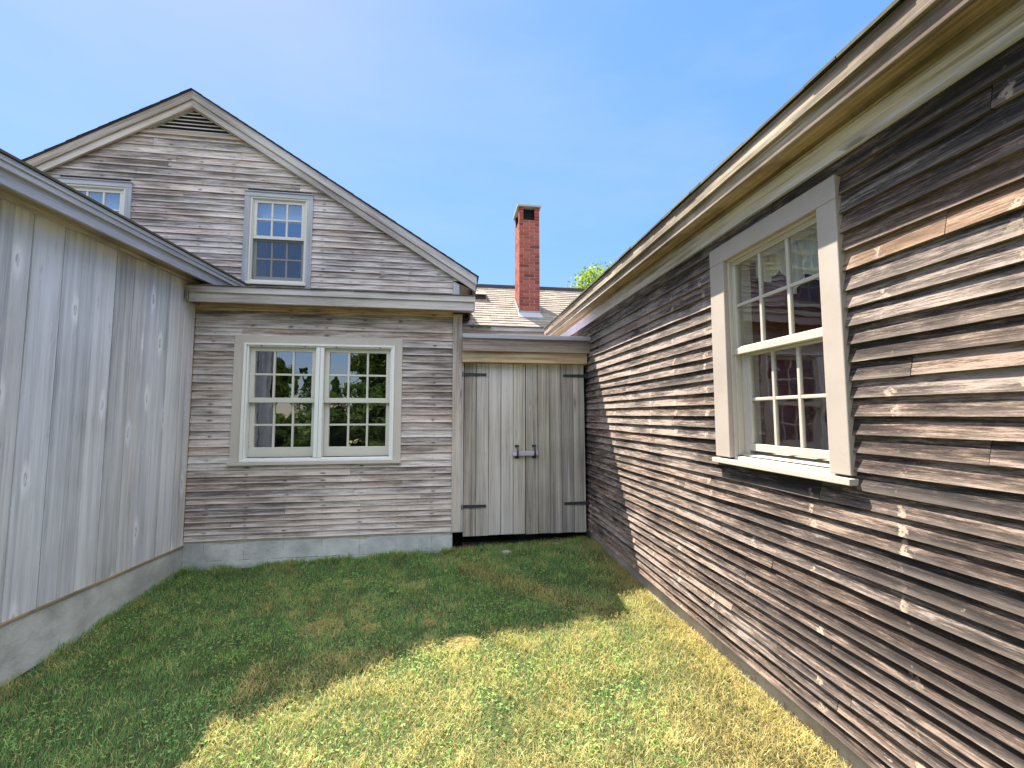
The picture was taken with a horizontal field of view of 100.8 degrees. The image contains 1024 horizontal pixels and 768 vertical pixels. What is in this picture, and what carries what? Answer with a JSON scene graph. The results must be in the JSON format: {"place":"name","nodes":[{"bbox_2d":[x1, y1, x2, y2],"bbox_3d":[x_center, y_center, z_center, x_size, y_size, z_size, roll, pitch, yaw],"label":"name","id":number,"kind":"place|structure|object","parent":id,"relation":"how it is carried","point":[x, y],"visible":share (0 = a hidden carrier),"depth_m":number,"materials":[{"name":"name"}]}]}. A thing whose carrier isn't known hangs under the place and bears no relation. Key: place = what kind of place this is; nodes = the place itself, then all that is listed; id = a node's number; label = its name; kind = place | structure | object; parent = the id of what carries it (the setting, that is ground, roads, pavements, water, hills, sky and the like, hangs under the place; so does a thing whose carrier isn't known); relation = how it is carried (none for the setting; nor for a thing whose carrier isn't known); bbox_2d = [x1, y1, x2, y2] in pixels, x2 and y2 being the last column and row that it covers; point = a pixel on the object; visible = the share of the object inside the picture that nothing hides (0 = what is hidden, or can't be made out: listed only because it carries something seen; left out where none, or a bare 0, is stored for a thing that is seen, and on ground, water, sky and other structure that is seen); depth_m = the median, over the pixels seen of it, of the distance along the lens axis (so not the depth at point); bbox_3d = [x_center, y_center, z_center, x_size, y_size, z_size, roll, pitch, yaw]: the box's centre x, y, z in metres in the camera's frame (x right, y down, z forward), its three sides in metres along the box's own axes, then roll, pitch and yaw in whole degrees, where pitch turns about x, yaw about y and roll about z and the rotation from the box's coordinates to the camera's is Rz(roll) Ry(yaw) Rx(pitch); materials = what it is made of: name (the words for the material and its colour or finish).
{"place":"outdoors","nodes":[
{"label":"outdoors","id":0,"kind":"place"},
{"bbox_2d":[0,532,851,767],"bbox_3d":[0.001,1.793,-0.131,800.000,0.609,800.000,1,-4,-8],"label":"ground","id":1,"kind":"structure","parent":0,"point":[457,539],"depth_m":2.69,"materials":[{"name":"green plant"}]},
{"bbox_2d":[0,148,250,686],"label":"board shed","id":2,"kind":"structure","parent":1,"relation":"on","point":[97,316],"depth_m":3.44,"materials":[{"name":"grey wood"}]},
{"bbox_2d":[0,545,457,688],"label":"edge grass","id":3,"kind":"structure","parent":1,"relation":"on","point":[296,562],"depth_m":4.58,"materials":[{"name":"green plant"}]},
{"bbox_2d":[22,88,478,319],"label":"gabled house","id":4,"kind":"structure","parent":1,"relation":"on","point":[195,172],"depth_m":5.99,"materials":[{"name":"grey wood"}]},
{"bbox_2d":[54,176,132,219],"bbox_3d":[-5.645,-1.993,5.734,0.921,1.529,0.172,1,-4,-8],"label":"window","id":5,"kind":"structure","parent":4,"relation":"in","point":[116,195],"depth_m":5.76,"materials":[{"name":"beige paint"}]},
{"bbox_2d":[241,189,313,288],"bbox_3d":[-3.363,-1.953,6.298,0.921,1.529,0.645,1,-4,-8],"label":"window","id":6,"kind":"structure","parent":4,"relation":"in","point":[289,216],"depth_m":6.07,"materials":[{"name":"beige paint"}]},
{"bbox_2d":[297,618,344,638],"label":"dry clippings","id":7,"kind":"object","parent":1,"relation":"on","point":[319,626],"visible":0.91,"depth_m":3.42,"materials":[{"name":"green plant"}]},
{"bbox_2d":[181,284,475,571],"bbox_3d":[-2.099,0.505,5.357,3.184,3.672,1.351,1,-4,-8],"label":"house extension","id":8,"kind":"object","parent":1,"relation":"on","point":[328,423],"visible":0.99,"depth_m":4.92,"materials":[{"name":"grey wood"}]},
{"bbox_2d":[226,335,402,465],"bbox_3d":[-2.296,0.212,5.299,1.879,1.474,0.852,1,-4,-8],"label":"window","id":9,"kind":"structure","parent":8,"relation":"in","point":[322,403],"depth_m":5.01,"materials":[{"name":"beige paint"}]},
{"bbox_2d":[3,539,698,767],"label":"clover","id":10,"kind":"object","parent":1,"relation":"on","point":[132,761],"visible":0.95,"depth_m":2.75,"materials":[{"name":"green plant"}]},
{"bbox_2d":[357,623,383,633],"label":"dry clippings","id":11,"kind":"object","parent":1,"relation":"on","point":[366,627],"visible":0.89,"depth_m":3.38,"materials":[{"name":"beige plant"}]},
{"bbox_2d":[418,618,436,627],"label":"dry clippings","id":12,"kind":"object","parent":1,"relation":"on","point":[429,621],"visible":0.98,"depth_m":3.42,"materials":[{"name":"beige plant"}]},
{"bbox_2d":[308,538,597,595],"bbox_3d":[-0.590,1.937,4.525,3.061,0.171,1.021,1,-4,-8],"label":"broad weed","id":13,"kind":"object","parent":1,"relation":"on","point":[345,581],"visible":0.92,"depth_m":4.37,"materials":[{"name":"green plant"}]},
{"bbox_2d":[442,633,482,651],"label":"dry clippings","id":14,"kind":"object","parent":1,"relation":"on","point":[462,640],"visible":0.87,"depth_m":3.12,"materials":[{"name":"beige plant"}]},
{"bbox_2d":[501,550,511,554],"bbox_3d":[-0.056,1.947,4.912,0.138,0.045,0.092,1,-4,-8],"label":"stone","id":15,"kind":"object","parent":1,"relation":"on","point":[506,551],"visible":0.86,"depth_m":4.89,"materials":[{"name":"grey stone"}]},
{"bbox_2d":[462,204,585,335],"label":"roof with chimney","id":16,"kind":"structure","parent":1,"relation":"on","point":[526,304],"depth_m":8.87,"materials":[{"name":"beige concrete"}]},
{"bbox_2d":[456,535,591,555],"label":"edge grass","id":17,"kind":"structure","parent":1,"relation":"on","point":[506,546],"depth_m":5.02,"materials":[{"name":"green plant"}]},
{"bbox_2d":[461,333,590,545],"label":"connecting shed","id":18,"kind":"structure","parent":1,"relation":"on","point":[523,392],"depth_m":5.23,"materials":[{"name":"grey wood"}]},
{"bbox_2d":[512,451,537,455],"bbox_3d":[0.162,0.853,5.210,0.320,0.060,0.030,1,-4,-8],"label":"latch bar","id":19,"kind":"object","parent":18,"relation":"attached to","point":[525,453],"visible":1,"depth_m":5.20,"materials":[{"name":"silver wood"}]},
{"bbox_2d":[566,261,612,287],"bbox_3d":[5.614,-1.331,23.108,7.669,9.822,7.336,1,-4,-8],"label":"broadleaf tree","id":20,"kind":"object","parent":1,"relation":"on","point":[588,275],"visible":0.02,"depth_m":21.81,"materials":[{"name":"green plant"}]},
{"bbox_2d":[586,539,846,767],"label":"edge grass","id":21,"kind":"structure","parent":1,"relation":"on","point":[698,647],"depth_m":2.66,"materials":[{"name":"green plant"}]},
{"bbox_2d":[543,0,1023,767],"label":"dark clapboard house","id":22,"kind":"structure","parent":1,"relation":"on","point":[797,318],"depth_m":1.82,"materials":[{"name":"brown wood"}]},
{"bbox_2d":[709,175,858,485],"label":"window","id":23,"kind":"structure","parent":22,"relation":"in","point":[780,347],"depth_m":2.54,"materials":[{"name":"beige paint"}]},
{"bbox_2d":[0,0,893,287],"label":"sky","id":24,"kind":"structure","parent":0,"point":[444,117],"materials":[{"name":"blue"}]}
]}

